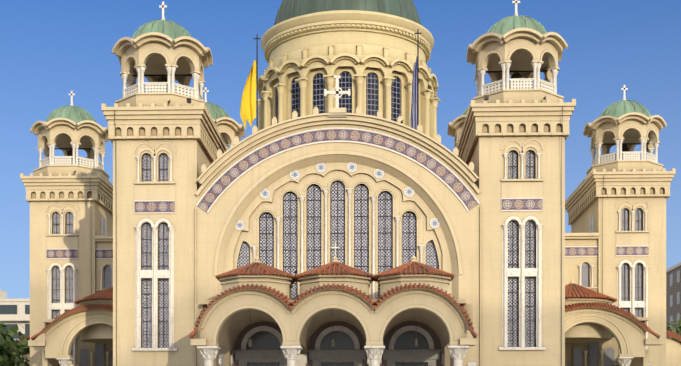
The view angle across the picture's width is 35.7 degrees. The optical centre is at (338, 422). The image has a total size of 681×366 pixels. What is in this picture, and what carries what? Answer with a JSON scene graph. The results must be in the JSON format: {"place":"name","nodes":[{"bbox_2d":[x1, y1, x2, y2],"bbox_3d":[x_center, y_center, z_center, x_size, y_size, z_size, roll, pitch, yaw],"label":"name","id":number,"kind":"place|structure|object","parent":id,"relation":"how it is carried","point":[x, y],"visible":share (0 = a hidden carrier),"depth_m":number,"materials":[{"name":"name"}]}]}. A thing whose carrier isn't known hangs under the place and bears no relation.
{"place":"outdoors","nodes":[
{"label":"outdoors","id":0,"kind":"place"},
{"bbox_2d":[203,87,244,147],"bbox_3d":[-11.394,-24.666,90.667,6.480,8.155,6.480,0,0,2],"label":"belfry","id":1,"kind":"object","parent":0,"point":[229,128],"visible":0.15,"depth_m":89.16,"materials":[{"name":"beige"}]},
{"bbox_2d":[0,0,680,298],"label":"sky","id":2,"kind":"structure","parent":0,"point":[50,50],"materials":[{"name":"blue"}]},
{"bbox_2d":[258,10,439,139],"bbox_3d":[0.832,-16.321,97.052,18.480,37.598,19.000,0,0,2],"label":"drum","id":3,"kind":"object","parent":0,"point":[369,57],"visible":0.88,"depth_m":90.36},
{"bbox_2d":[274,0,420,24],"bbox_3d":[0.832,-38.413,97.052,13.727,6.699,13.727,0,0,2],"label":"dome","id":4,"kind":"structure","parent":3,"relation":"on","point":[290,9],"depth_m":91.42,"materials":[{"name":"green metal"}]},
{"bbox_2d":[447,108,467,146],"bbox_3d":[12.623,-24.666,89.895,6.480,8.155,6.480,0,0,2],"label":"belfry","id":5,"kind":"object","parent":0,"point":[455,126],"visible":0.08,"depth_m":88.76,"materials":[{"name":"beige"}]},
{"label":"ground","id":6,"kind":"structure","parent":0,"visible":0},
{"bbox_2d":[0,321,29,365],"bbox_3d":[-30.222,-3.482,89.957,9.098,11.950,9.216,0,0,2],"label":"tree","id":7,"kind":"object","parent":6,"relation":"on","point":[12,350],"visible":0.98,"depth_m":89.56,"materials":[{"name":"green plant"}]},
{"bbox_2d":[0,290,29,340],"bbox_3d":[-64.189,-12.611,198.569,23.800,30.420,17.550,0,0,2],"label":"background building","id":8,"kind":"structure","parent":6,"relation":"on","point":[14,312],"depth_m":190.96,"materials":[{"name":"white concrete"}]},
{"bbox_2d":[15,217,112,365],"bbox_3d":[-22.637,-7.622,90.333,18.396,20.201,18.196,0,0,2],"label":"side wing","id":9,"kind":"structure","parent":6,"relation":"on","point":[89,319],"depth_m":82.38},
{"bbox_2d":[20,173,112,365],"bbox_3d":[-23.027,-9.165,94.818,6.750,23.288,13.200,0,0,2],"label":"tower","id":10,"kind":"structure","parent":6,"relation":"on","point":[68,212],"depth_m":88.80,"materials":[{"name":"beige stone"}]},
{"bbox_2d":[30,91,109,180],"bbox_3d":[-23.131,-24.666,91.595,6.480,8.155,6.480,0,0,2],"label":"belfry","id":11,"kind":"object","parent":10,"relation":"on","point":[69,130],"visible":0.92,"depth_m":89.73,"materials":[{"name":"beige"}]},
{"bbox_2d":[102,103,227,365],"bbox_3d":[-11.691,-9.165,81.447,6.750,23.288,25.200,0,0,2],"label":"tower","id":12,"kind":"structure","parent":6,"relation":"on","point":[164,153],"depth_m":69.43,"materials":[{"name":"beige stone"}]},
{"bbox_2d":[111,2,212,109],"bbox_3d":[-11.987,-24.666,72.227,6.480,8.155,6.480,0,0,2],"label":"belfry","id":13,"kind":"object","parent":12,"relation":"on","point":[162,55],"visible":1,"depth_m":70.33,"materials":[{"name":"beige"}]},
{"bbox_2d":[188,242,477,365],"bbox_3d":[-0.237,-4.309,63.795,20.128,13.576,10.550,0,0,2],"label":"portico","id":14,"kind":"structure","parent":6,"relation":"on","point":[334,314],"depth_m":63.08,"materials":[{"name":"stone"}]},
{"bbox_2d":[195,75,480,365],"bbox_3d":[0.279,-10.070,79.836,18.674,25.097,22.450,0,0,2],"label":"facade","id":15,"kind":"structure","parent":6,"relation":"on","point":[373,195],"depth_m":69.34,"materials":[{"name":"beige"}]},
{"bbox_2d":[240,29,421,129],"bbox_3d":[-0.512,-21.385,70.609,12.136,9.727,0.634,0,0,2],"label":"flags","id":16,"kind":"object","parent":15,"relation":"attached to","point":[249,107],"visible":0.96,"depth_m":70.65,"materials":[{"name":"yellow fabric"}]},
{"bbox_2d":[74,95,603,365],"bbox_3d":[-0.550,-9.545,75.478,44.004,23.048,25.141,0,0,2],"label":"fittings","id":17,"kind":"object","parent":6,"relation":"on","point":[486,97],"visible":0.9,"depth_m":68.63,"materials":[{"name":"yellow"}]},
{"bbox_2d":[457,99,575,365],"bbox_3d":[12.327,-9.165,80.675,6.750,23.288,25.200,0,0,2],"label":"tower","id":18,"kind":"structure","parent":6,"relation":"on","point":[510,150],"depth_m":68.65,"materials":[{"name":"beige stone"}]},
{"bbox_2d":[466,0,567,102],"bbox_3d":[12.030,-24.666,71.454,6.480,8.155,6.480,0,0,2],"label":"belfry","id":19,"kind":"object","parent":18,"relation":"on","point":[523,51],"visible":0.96,"depth_m":69.53,"materials":[{"name":"beige"}]},
{"bbox_2d":[565,168,675,365],"bbox_3d":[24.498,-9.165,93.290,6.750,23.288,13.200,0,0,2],"label":"tower","id":20,"kind":"structure","parent":6,"relation":"on","point":[631,205],"depth_m":87.25,"materials":[{"name":"beige stone"}]},
{"bbox_2d":[583,85,666,175],"bbox_3d":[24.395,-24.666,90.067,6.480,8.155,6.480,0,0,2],"label":"belfry","id":21,"kind":"object","parent":20,"relation":"on","point":[625,126],"visible":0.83,"depth_m":88.21,"materials":[{"name":"beige"}]},
{"bbox_2d":[565,214,680,365],"bbox_3d":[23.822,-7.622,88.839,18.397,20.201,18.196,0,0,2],"label":"side wing","id":22,"kind":"structure","parent":6,"relation":"on","point":[593,316],"depth_m":82.28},
{"bbox_2d":[666,315,680,337],"bbox_3d":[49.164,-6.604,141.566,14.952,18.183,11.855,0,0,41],"label":"tree","id":23,"kind":"object","parent":6,"relation":"on","point":[675,330],"visible":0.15,"depth_m":140.97,"materials":[{"name":"green plant"}]},
{"bbox_2d":[666,262,680,338],"bbox_3d":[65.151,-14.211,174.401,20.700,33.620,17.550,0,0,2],"label":"apartment building","id":24,"kind":"structure","parent":6,"relation":"on","point":[673,292],"depth_m":172.97,"materials":[{"name":"grey concrete"}]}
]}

